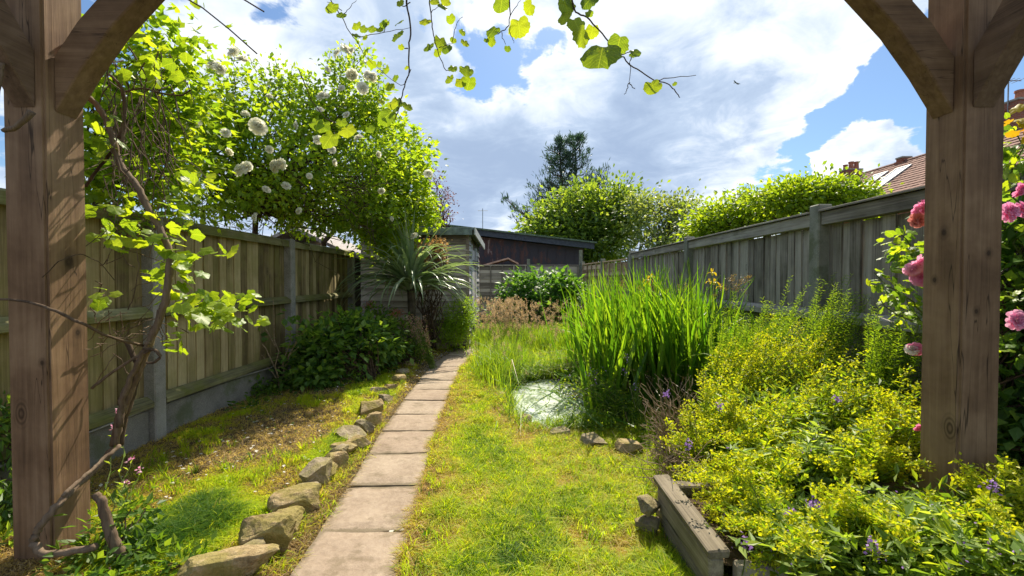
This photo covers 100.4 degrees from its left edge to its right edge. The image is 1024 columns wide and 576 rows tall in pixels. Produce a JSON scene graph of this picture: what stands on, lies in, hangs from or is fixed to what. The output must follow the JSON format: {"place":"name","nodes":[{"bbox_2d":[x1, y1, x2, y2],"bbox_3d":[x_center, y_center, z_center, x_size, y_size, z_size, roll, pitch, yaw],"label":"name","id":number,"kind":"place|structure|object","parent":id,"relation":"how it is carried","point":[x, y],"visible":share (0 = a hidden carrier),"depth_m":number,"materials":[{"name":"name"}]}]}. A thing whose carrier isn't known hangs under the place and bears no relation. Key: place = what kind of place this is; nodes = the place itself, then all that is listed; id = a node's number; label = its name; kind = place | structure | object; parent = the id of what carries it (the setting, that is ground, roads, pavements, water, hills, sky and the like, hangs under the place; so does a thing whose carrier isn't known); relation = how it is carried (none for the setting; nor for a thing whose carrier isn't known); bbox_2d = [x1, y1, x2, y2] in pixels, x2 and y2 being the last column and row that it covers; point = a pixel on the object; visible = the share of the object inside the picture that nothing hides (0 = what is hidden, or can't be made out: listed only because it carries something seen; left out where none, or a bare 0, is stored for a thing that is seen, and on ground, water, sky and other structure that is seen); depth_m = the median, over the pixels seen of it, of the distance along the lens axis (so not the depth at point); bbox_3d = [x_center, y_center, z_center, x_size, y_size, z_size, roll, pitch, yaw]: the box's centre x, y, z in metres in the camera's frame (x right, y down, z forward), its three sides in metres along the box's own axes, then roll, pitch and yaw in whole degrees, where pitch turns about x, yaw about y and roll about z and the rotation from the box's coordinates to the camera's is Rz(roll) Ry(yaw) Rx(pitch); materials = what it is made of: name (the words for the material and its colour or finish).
{"place":"outdoors","nodes":[
{"label":"outdoors","id":0,"kind":"place"},
{"bbox_2d":[272,228,360,313],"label":"neighbour shed","id":1,"kind":"structure","parent":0,"point":[340,244],"depth_m":8.45,"materials":[{"name":"wood"}]},
{"bbox_2d":[290,344,478,575],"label":"path","id":2,"kind":"structure","parent":0,"point":[358,539],"depth_m":2.56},
{"bbox_2d":[258,358,465,575],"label":"edge litter","id":3,"kind":"object","parent":2,"relation":"on","point":[309,535],"visible":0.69,"depth_m":2.32,"materials":[{"name":"plant"}]},
{"bbox_2d":[0,317,919,575],"bbox_3d":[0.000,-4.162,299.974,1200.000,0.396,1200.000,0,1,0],"label":"ground","id":4,"kind":"structure","parent":0,"point":[306,440],"depth_m":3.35,"materials":[{"name":"green plant"}]},
{"bbox_2d":[0,390,13,551],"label":"shade foliage","id":5,"kind":"object","parent":4,"relation":"on","point":[7,500],"visible":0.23,"depth_m":2.26,"materials":[{"name":"green plant"}]},
{"bbox_2d":[96,408,143,570],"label":"campion plant","id":6,"kind":"object","parent":4,"relation":"on","point":[123,487],"visible":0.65,"depth_m":2.07,"materials":[{"name":"green plant"}]},
{"bbox_2d":[30,486,219,575],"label":"weed patch","id":7,"kind":"object","parent":4,"relation":"on","point":[126,532],"visible":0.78,"depth_m":1.90,"materials":[{"name":"green plant"}]},
{"bbox_2d":[0,23,270,563],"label":"old vine","id":8,"kind":"object","parent":4,"relation":"on","point":[219,314],"visible":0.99,"depth_m":2.15,"materials":[{"name":"green plant"}]},
{"bbox_2d":[298,69,374,148],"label":"vine shoot","id":9,"kind":"object","parent":8,"relation":"attached to","point":[329,139],"visible":1,"depth_m":2.57,"materials":[{"name":"green plant"}]},
{"bbox_2d":[0,188,354,507],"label":"close board fence","id":10,"kind":"object","parent":4,"relation":"on","point":[175,389],"visible":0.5,"depth_m":3.78,"materials":[{"name":"wood"}]},
{"bbox_2d":[81,0,273,254],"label":"climbing vine","id":11,"kind":"object","parent":10,"relation":"attached to","point":[96,195],"visible":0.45,"depth_m":3.22,"materials":[{"name":"green plant"}]},
{"bbox_2d":[135,37,432,273],"bbox_3d":[-3.140,-1.169,5.761,3.733,4.146,3.791,1,1,30],"label":"climbing rose","id":12,"kind":"object","parent":10,"relation":"attached to","point":[277,187],"visible":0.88,"depth_m":5.02,"materials":[{"name":"green plant"}]},
{"bbox_2d":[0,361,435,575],"bbox_3d":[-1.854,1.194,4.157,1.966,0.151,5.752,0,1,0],"label":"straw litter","id":13,"kind":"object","parent":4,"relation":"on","point":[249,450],"visible":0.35,"depth_m":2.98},
{"bbox_2d":[177,543,278,575],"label":"rock","id":14,"kind":"object","parent":4,"relation":"on","point":[246,560],"visible":1,"depth_m":1.78,"materials":[{"name":"yellow stone"}]},
{"bbox_2d":[238,512,296,554],"bbox_3d":[-1.167,1.194,2.037,0.247,0.219,0.176,-1,1,-29],"label":"rock","id":15,"kind":"object","parent":4,"relation":"on","point":[278,528],"visible":0.7,"depth_m":2.00,"materials":[{"name":"yellow stone"}]},
{"bbox_2d":[91,346,460,564],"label":"fallen petals","id":16,"kind":"object","parent":4,"relation":"on","point":[100,485],"visible":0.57,"depth_m":3.08,"materials":[{"name":"white plant"}]},
{"bbox_2d":[276,505,304,532],"bbox_3d":[-1.161,1.213,2.204,0.144,0.119,0.146,0,1,-16],"label":"rock","id":17,"kind":"object","parent":4,"relation":"on","point":[296,511],"visible":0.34,"depth_m":2.22,"materials":[{"name":"yellow stone"}]},
{"bbox_2d":[267,482,320,514],"bbox_3d":[-1.211,1.203,2.378,0.274,0.160,0.165,-1,1,-39],"label":"rock","id":18,"kind":"object","parent":4,"relation":"on","point":[305,496],"visible":0.66,"depth_m":2.35,"materials":[{"name":"yellow stone"}]},
{"bbox_2d":[258,301,332,386],"bbox_3d":[-2.682,0.662,4.856,1.321,1.082,0.172,0,1,2],"label":"bare sapling","id":19,"kind":"object","parent":4,"relation":"on","point":[302,328],"visible":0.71,"depth_m":4.86,"materials":[{"name":"brown plant"}]},
{"bbox_2d":[225,362,372,411],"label":"foliage","id":20,"kind":"object","parent":4,"relation":"on","point":[275,387],"visible":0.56,"depth_m":4.76,"materials":[{"name":"green plant"}]},
{"bbox_2d":[299,457,331,486],"bbox_3d":[-1.226,1.190,2.686,0.152,0.192,0.192,1,1,35],"label":"rock","id":21,"kind":"object","parent":4,"relation":"on","point":[317,469],"visible":0.75,"depth_m":2.65,"materials":[{"name":"grey stone"}]},
{"bbox_2d":[324,451,348,470],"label":"rock","id":22,"kind":"object","parent":4,"relation":"on","point":[340,458],"visible":0.5,"depth_m":2.90,"materials":[{"name":"yellow stone"}]},
{"bbox_2d":[268,304,413,395],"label":"dark shrub","id":23,"kind":"object","parent":4,"relation":"on","point":[318,359],"visible":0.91,"depth_m":5.25,"materials":[{"name":"green plant"}]},
{"bbox_2d":[333,425,366,439],"bbox_3d":[-1.319,1.182,3.410,0.304,0.140,0.167,1,1,29],"label":"rock","id":24,"kind":"object","parent":4,"relation":"on","point":[351,431],"visible":0.61,"depth_m":3.40,"materials":[{"name":"grey stone"}]},
{"bbox_2d":[347,435,370,449],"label":"rock","id":25,"kind":"object","parent":4,"relation":"on","point":[360,441],"visible":0.73,"depth_m":3.25,"materials":[{"name":"yellow stone"}]},
{"bbox_2d":[354,419,374,433],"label":"rock","id":26,"kind":"object","parent":4,"relation":"on","point":[366,426],"visible":0.63,"depth_m":3.57,"materials":[{"name":"grey stone"}]},
{"bbox_2d":[0,358,732,575],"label":"grass tufts","id":27,"kind":"object","parent":4,"relation":"on","point":[596,529],"visible":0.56,"depth_m":2.55,"materials":[{"name":"green plant"}]},
{"bbox_2d":[359,400,382,415],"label":"rock","id":28,"kind":"object","parent":4,"relation":"on","point":[365,407],"visible":0.75,"depth_m":4.04,"materials":[{"name":"yellow stone"}]},
{"bbox_2d":[309,105,450,271],"bbox_3d":[-2.336,-0.848,6.836,2.618,4.078,2.002,0,1,0],"label":"maple tree","id":29,"kind":"object","parent":4,"relation":"on","point":[423,190],"visible":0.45,"depth_m":6.82,"materials":[{"name":"green plant"}]},
{"bbox_2d":[343,300,440,371],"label":"green shrub","id":30,"kind":"object","parent":4,"relation":"on","point":[413,354],"visible":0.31,"depth_m":6.35,"materials":[{"name":"green plant"}]},
{"bbox_2d":[333,205,484,343],"bbox_3d":[-1.634,-0.057,6.878,2.398,2.465,2.199,0,1,0],"label":"cordyline plant","id":31,"kind":"object","parent":4,"relation":"on","point":[407,267],"visible":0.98,"depth_m":6.66,"materials":[{"name":"green plant"}]},
{"bbox_2d":[170,346,650,575],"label":"rock side grass","id":32,"kind":"object","parent":4,"relation":"on","point":[321,494],"visible":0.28,"depth_m":2.64,"materials":[{"name":"green plant"}]},
{"bbox_2d":[397,315,436,368],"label":"tree trunk","id":33,"kind":"object","parent":4,"relation":"on","point":[429,357],"visible":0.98,"depth_m":6.21,"materials":[{"name":"green plant"}]},
{"bbox_2d":[353,227,484,346],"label":"garden shed","id":34,"kind":"structure","parent":4,"relation":"on","point":[469,239],"depth_m":7.98,"materials":[{"name":"wood"}]},
{"bbox_2d":[472,249,478,333],"bbox_3d":[-0.780,0.133,8.964,0.100,1.840,0.920,0,1,0],"label":"door","id":35,"kind":"structure","parent":34,"relation":"in","point":[474,253],"depth_m":8.92,"materials":[{"name":"wood"}]},
{"bbox_2d":[414,232,455,350],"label":"plant","id":36,"kind":"object","parent":4,"relation":"on","point":[428,320],"visible":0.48,"depth_m":7.40,"materials":[{"name":"green plant"}]},
{"bbox_2d":[418,168,458,226],"bbox_3d":[-1.733,-1.742,9.543,1.210,1.981,1.062,-1,1,-33],"label":"purple tree","id":37,"kind":"object","parent":4,"relation":"on","point":[443,211],"visible":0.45,"depth_m":9.51,"materials":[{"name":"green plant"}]},
{"bbox_2d":[431,293,485,351],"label":"clipped bush","id":38,"kind":"object","parent":4,"relation":"on","point":[463,322],"visible":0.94,"depth_m":7.70,"materials":[{"name":"green plant"}]},
{"bbox_2d":[463,305,547,393],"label":"meadow grass","id":39,"kind":"structure","parent":4,"relation":"on","point":[489,355],"depth_m":5.75,"materials":[{"name":"green plant"}]},
{"bbox_2d":[0,0,1023,561],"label":"pergola","id":40,"kind":"object","parent":4,"relation":"on","point":[958,62],"visible":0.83,"depth_m":1.92,"materials":[{"name":"brown wood"}]},
{"bbox_2d":[325,0,410,90],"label":"hanging vine","id":41,"kind":"object","parent":40,"relation":"hanging from","point":[331,7],"visible":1,"depth_m":1.93,"materials":[{"name":"green plant"}]},
{"bbox_2d":[377,0,412,126],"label":"hanging vine","id":42,"kind":"object","parent":40,"relation":"hanging from","point":[387,117],"visible":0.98,"depth_m":1.93,"materials":[{"name":"green plant"}]},
{"bbox_2d":[419,0,475,90],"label":"hanging vine","id":43,"kind":"object","parent":40,"relation":"hanging from","point":[467,82],"visible":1,"depth_m":1.88,"materials":[{"name":"green plant"}]},
{"bbox_2d":[484,0,534,51],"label":"hanging vine","id":44,"kind":"object","parent":40,"relation":"hanging from","point":[520,28],"visible":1,"depth_m":1.73,"materials":[{"name":"green plant"}]},
{"bbox_2d":[558,0,695,97],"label":"hanging vine","id":45,"kind":"object","parent":40,"relation":"hanging from","point":[608,56],"visible":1,"depth_m":1.42,"materials":[{"name":"green plant"}]},
{"bbox_2d":[475,370,557,436],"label":"pondside grass","id":46,"kind":"structure","parent":4,"relation":"on","point":[514,403],"depth_m":4.23,"materials":[{"name":"green plant"}]},
{"bbox_2d":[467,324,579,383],"bbox_3d":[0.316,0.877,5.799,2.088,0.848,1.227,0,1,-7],"label":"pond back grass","id":47,"kind":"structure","parent":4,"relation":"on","point":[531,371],"depth_m":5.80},
{"bbox_2d":[479,250,581,318],"bbox_3d":[0.550,-0.117,14.295,3.600,2.300,0.110,0,1,0],"label":"lap panel fence","id":48,"kind":"object","parent":4,"relation":"on","point":[490,276],"visible":0.25,"depth_m":14.28,"materials":[{"name":"grey wood"}]},
{"bbox_2d":[484,264,594,326],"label":"leafy bush","id":49,"kind":"object","parent":4,"relation":"on","point":[551,288],"visible":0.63,"depth_m":11.04,"materials":[{"name":"green plant"}]},
{"bbox_2d":[500,130,610,229],"bbox_3d":[3.279,-6.284,32.265,8.292,10.964,7.412,0,1,0],"label":"pine tree","id":50,"kind":"object","parent":4,"relation":"on","point":[569,160],"visible":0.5,"depth_m":31.36,"materials":[{"name":"green plant"}]},
{"bbox_2d":[386,345,732,575],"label":"lawn grass","id":51,"kind":"structure","parent":4,"relation":"on","point":[496,533],"depth_m":2.43,"materials":[{"name":"green plant"}]},
{"bbox_2d":[493,368,634,426],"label":"fallen reeds","id":52,"kind":"object","parent":4,"relation":"on","point":[585,411],"visible":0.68,"depth_m":4.13,"materials":[{"name":"green plant"}]},
{"bbox_2d":[490,408,660,431],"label":"rim grass","id":53,"kind":"structure","parent":4,"relation":"on","point":[557,424],"depth_m":3.71,"materials":[{"name":"green plant"}]},
{"bbox_2d":[510,163,670,265],"bbox_3d":[3.981,-2.985,23.199,9.199,7.818,6.765,-1,1,-29],"label":"broadleaf tree","id":54,"kind":"object","parent":4,"relation":"on","point":[581,214],"visible":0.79,"depth_m":22.48,"materials":[{"name":"green plant"}]},
{"bbox_2d":[579,432,607,446],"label":"rock","id":55,"kind":"object","parent":4,"relation":"on","point":[593,438],"visible":0.66,"depth_m":3.28,"materials":[{"name":"grey stone"}]},
{"bbox_2d":[542,365,651,437],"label":"pond weed","id":56,"kind":"object","parent":4,"relation":"on","point":[578,396],"visible":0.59,"depth_m":3.82,"materials":[{"name":"green plant"}]},
{"bbox_2d":[555,365,640,422],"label":"bog plant","id":57,"kind":"object","parent":4,"relation":"on","point":[608,395],"visible":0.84,"depth_m":3.85,"materials":[{"name":"green plant"}]},
{"bbox_2d":[581,255,628,316],"bbox_3d":[2.615,0.116,12.284,0.110,1.910,3.975,0,1,-8],"label":"lap panel fence","id":58,"kind":"object","parent":4,"relation":"on","point":[586,270],"visible":0.37,"depth_m":12.11,"materials":[{"name":"grey wood"}]},
{"bbox_2d":[561,387,669,428],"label":"pondside sedge","id":59,"kind":"object","parent":4,"relation":"on","point":[629,412],"visible":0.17,"depth_m":3.84,"materials":[{"name":"green plant"}]},
{"bbox_2d":[585,354,648,424],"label":"loosestrife plant","id":60,"kind":"object","parent":4,"relation":"on","point":[639,402],"visible":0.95,"depth_m":3.77,"materials":[{"name":"green plant"}]},
{"bbox_2d":[507,318,745,453],"bbox_3d":[1.363,1.082,8.543,3.406,0.165,11.129,0,1,0],"label":"ground cover","id":61,"kind":"object","parent":4,"relation":"on","point":[548,356],"visible":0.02,"depth_m":4.03,"materials":[{"name":"green plant"}]},
{"bbox_2d":[614,438,643,454],"bbox_3d":[0.875,1.210,3.198,0.213,0.120,0.158,0,1,14],"label":"rock","id":62,"kind":"object","parent":4,"relation":"on","point":[630,445],"visible":0.75,"depth_m":3.16,"materials":[{"name":"grey stone"}]},
{"bbox_2d":[634,514,659,534],"bbox_3d":[0.692,1.216,2.177,0.125,0.108,0.099,1,1,29],"label":"rock","id":63,"kind":"object","parent":4,"relation":"on","point":[647,522],"visible":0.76,"depth_m":2.15,"materials":[{"name":"grey stone"}]},
{"bbox_2d":[637,494,660,516],"bbox_3d":[0.699,1.095,2.164,0.126,0.083,0.150,0,1,0],"label":"rock","id":64,"kind":"object","parent":63,"relation":"on","point":[649,505],"visible":1,"depth_m":2.13,"materials":[{"name":"grey stone"}]},
{"bbox_2d":[597,178,714,255],"bbox_3d":[7.292,-2.138,20.581,6.019,6.159,5.178,-1,1,-38],"label":"willow tree","id":65,"kind":"object","parent":4,"relation":"on","point":[672,216],"visible":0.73,"depth_m":20.43,"materials":[{"name":"green plant"}]},
{"bbox_2d":[612,375,732,498],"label":"dry twigs","id":66,"kind":"object","parent":4,"relation":"on","point":[670,458],"visible":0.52,"depth_m":2.87,"materials":[{"name":"plant"}]},
{"bbox_2d":[620,273,751,372],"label":"seeding stems","id":67,"kind":"object","parent":4,"relation":"on","point":[738,286],"visible":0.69,"depth_m":4.52,"materials":[{"name":"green plant"}]},
{"bbox_2d":[658,354,794,475],"bbox_3d":[1.303,0.871,2.765,1.020,0.792,0.620,-1,1,-27],"label":"golden shrub","id":68,"kind":"object","parent":4,"relation":"on","point":[704,424],"visible":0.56,"depth_m":2.65,"materials":[{"name":"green plant"}]},
{"bbox_2d":[659,182,799,247],"bbox_3d":[7.277,-1.194,13.892,4.892,4.539,2.728,0,1,0],"label":"hedge tree","id":69,"kind":"object","parent":4,"relation":"on","point":[720,216],"visible":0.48,"depth_m":13.68,"materials":[{"name":"green plant"}]},
{"bbox_2d":[698,306,770,407],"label":"feathery shrub","id":70,"kind":"object","parent":4,"relation":"on","point":[738,333],"visible":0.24,"depth_m":3.56,"materials":[{"name":"green plant"}]},
{"bbox_2d":[693,389,828,498],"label":"golden shrub","id":71,"kind":"object","parent":4,"relation":"on","point":[753,430],"visible":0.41,"depth_m":2.37,"materials":[{"name":"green plant"}]},
{"bbox_2d":[730,275,826,389],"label":"feathery shrub","id":72,"kind":"object","parent":4,"relation":"on","point":[778,327],"visible":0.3,"depth_m":3.66,"materials":[{"name":"green plant"}]},
{"bbox_2d":[695,321,863,431],"bbox_3d":[1.930,0.737,3.337,1.446,1.006,0.691,0,1,-20],"label":"golden shrub","id":73,"kind":"object","parent":4,"relation":"on","point":[722,376],"visible":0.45,"depth_m":3.25,"materials":[{"name":"green plant"}]},
{"bbox_2d":[711,313,856,429],"bbox_3d":[2.065,0.715,3.326,1.363,1.051,0.553,0,1,-21],"label":"golden shrub","id":74,"kind":"object","parent":4,"relation":"on","point":[798,366],"visible":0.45,"depth_m":3.22,"materials":[{"name":"green plant"}]},
{"bbox_2d":[740,343,876,440],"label":"golden shrub","id":75,"kind":"object","parent":4,"relation":"on","point":[840,404],"visible":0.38,"depth_m":2.72,"materials":[{"name":"green plant"}]},
{"bbox_2d":[729,160,904,229],"bbox_3d":[8.661,-1.251,12.004,4.614,4.667,2.328,0,1,0],"label":"hedge tree","id":76,"kind":"object","parent":4,"relation":"on","point":[797,194],"visible":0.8,"depth_m":11.65,"materials":[{"name":"green plant"}]},
{"bbox_2d":[629,164,1023,468],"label":"close board fence","id":77,"kind":"object","parent":4,"relation":"on","point":[827,244],"visible":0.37,"depth_m":4.16,"materials":[{"name":"wood"}]},
{"bbox_2d":[790,272,884,390],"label":"feathery shrub","id":78,"kind":"object","parent":4,"relation":"on","point":[833,329],"visible":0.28,"depth_m":3.43,"materials":[{"name":"green plant"}]},
{"bbox_2d":[653,474,1022,575],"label":"raised bed","id":79,"kind":"object","parent":4,"relation":"on","point":[703,548],"visible":0.16,"depth_m":1.87,"materials":[{"name":"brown wood"}]},
{"bbox_2d":[663,429,811,524],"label":"golden shrub","id":80,"kind":"object","parent":79,"relation":"in","point":[729,481],"visible":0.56,"depth_m":1.99,"materials":[{"name":"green plant"}]},
{"bbox_2d":[699,462,835,575],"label":"golden shrub","id":81,"kind":"object","parent":79,"relation":"in","point":[760,525],"visible":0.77,"depth_m":1.65,"materials":[{"name":"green plant"}]},
{"bbox_2d":[703,483,832,539],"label":"sage plant","id":82,"kind":"object","parent":79,"relation":"on","point":[800,503],"visible":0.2,"depth_m":1.79,"materials":[{"name":"green plant"}]},
{"bbox_2d":[718,396,884,492],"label":"sage plant","id":83,"kind":"object","parent":79,"relation":"on","point":[815,444],"visible":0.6,"depth_m":2.15,"materials":[{"name":"green plant"}]},
{"bbox_2d":[727,515,879,575],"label":"sage plant","id":84,"kind":"object","parent":79,"relation":"on","point":[837,539],"visible":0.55,"depth_m":1.53,"materials":[{"name":"green plant"}]},
{"bbox_2d":[779,447,932,564],"bbox_3d":[1.325,0.958,1.680,0.541,0.469,0.862,1,1,29],"label":"golden shrub","id":85,"kind":"object","parent":79,"relation":"on","point":[845,495],"visible":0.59,"depth_m":1.64,"materials":[{"name":"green plant"}]},
{"bbox_2d":[844,364,920,479],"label":"golden shrub","id":86,"kind":"object","parent":79,"relation":"on","point":[892,410],"visible":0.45,"depth_m":2.40,"materials":[{"name":"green plant"}]},
{"bbox_2d":[832,482,1004,574],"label":"sage plant","id":87,"kind":"object","parent":79,"relation":"on","point":[959,537],"visible":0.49,"depth_m":1.56,"materials":[{"name":"green plant"}]},
{"bbox_2d":[912,451,1023,544],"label":"golden shrub","id":88,"kind":"object","parent":79,"relation":"on","point":[999,509],"visible":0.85,"depth_m":1.63,"materials":[{"name":"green plant"}]},
{"bbox_2d":[804,336,909,435],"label":"feathery shrub","id":89,"kind":"object","parent":4,"relation":"on","point":[837,375],"visible":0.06,"depth_m":3.08,"materials":[{"name":"green plant"}]},
{"bbox_2d":[692,348,1023,575],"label":"understorey","id":90,"kind":"object","parent":4,"relation":"on","point":[929,565],"visible":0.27,"depth_m":1.83,"materials":[{"name":"green plant"}]},
{"bbox_2d":[808,402,936,500],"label":"golden shrub","id":91,"kind":"object","parent":4,"relation":"on","point":[874,463],"visible":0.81,"depth_m":2.14,"materials":[{"name":"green plant"}]},
{"bbox_2d":[857,298,922,427],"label":"feathery shrub","id":92,"kind":"object","parent":4,"relation":"on","point":[882,355],"visible":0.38,"depth_m":2.92,"materials":[{"name":"green plant"}]},
{"bbox_2d":[866,104,1023,480],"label":"pink rose","id":93,"kind":"object","parent":4,"relation":"on","point":[1010,439],"visible":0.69,"depth_m":2.28,"materials":[{"name":"green plant"}]},
{"bbox_2d":[889,526,1023,575],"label":"sage plant","id":94,"kind":"object","parent":4,"relation":"on","point":[1017,546],"visible":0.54,"depth_m":1.44,"materials":[{"name":"green plant"}]},
{"bbox_2d":[447,294,549,353],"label":"seeding grass","id":95,"kind":"structure","parent":0,"point":[481,334],"depth_m":8.26,"materials":[{"name":"plant"}]},
{"bbox_2d":[417,222,596,264],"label":"garage","id":96,"kind":"structure","parent":0,"point":[520,248],"depth_m":17.97,"materials":[{"name":"paint"}]},
{"bbox_2d":[0,0,1023,261],"label":"sky","id":97,"kind":"structure","parent":0,"point":[817,85],"materials":[{"name":"blue"}]},
{"bbox_2d":[476,298,585,354],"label":"seeding grass","id":98,"kind":"structure","parent":0,"point":[548,340],"depth_m":8.15,"materials":[{"name":"green plant"}]},
{"bbox_2d":[510,379,591,426],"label":"water","id":99,"kind":"structure","parent":0,"point":[553,407],"depth_m":4.83,"materials":[{"name":"white liquid"}]},
{"bbox_2d":[514,341,586,379],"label":"rushes","id":100,"kind":"object","parent":99,"relation":"on","point":[555,363],"visible":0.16,"depth_m":5.93,"materials":[{"name":"green plant"}]},
{"bbox_2d":[510,255,790,429],"bbox_3d":[1.786,0.481,5.032,3.643,1.673,3.383,0,1,0],"label":"iris clump","id":101,"kind":"object","parent":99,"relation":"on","point":[618,328],"visible":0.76,"depth_m":4.22,"materials":[{"name":"plant"}]},
{"bbox_2d":[845,128,1023,222],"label":"house","id":102,"kind":"structure","parent":0,"point":[910,172],"depth_m":22.12,"materials":[{"name":"brown tile"}]},
{"bbox_2d":[840,161,862,182],"bbox_3d":[21.900,-5.981,27.593,1.120,4.330,0.720,0,1,0],"label":"chimney","id":103,"kind":"object","parent":102,"relation":"part of","point":[853,166],"visible":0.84,"depth_m":27.40,"materials":[{"name":"red brick"}]},
{"bbox_2d":[1004,78,1023,131],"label":"chimney","id":104,"kind":"object","parent":102,"relation":"on","point":[1015,101],"visible":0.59,"depth_m":18.63,"materials":[{"name":"red brick"}]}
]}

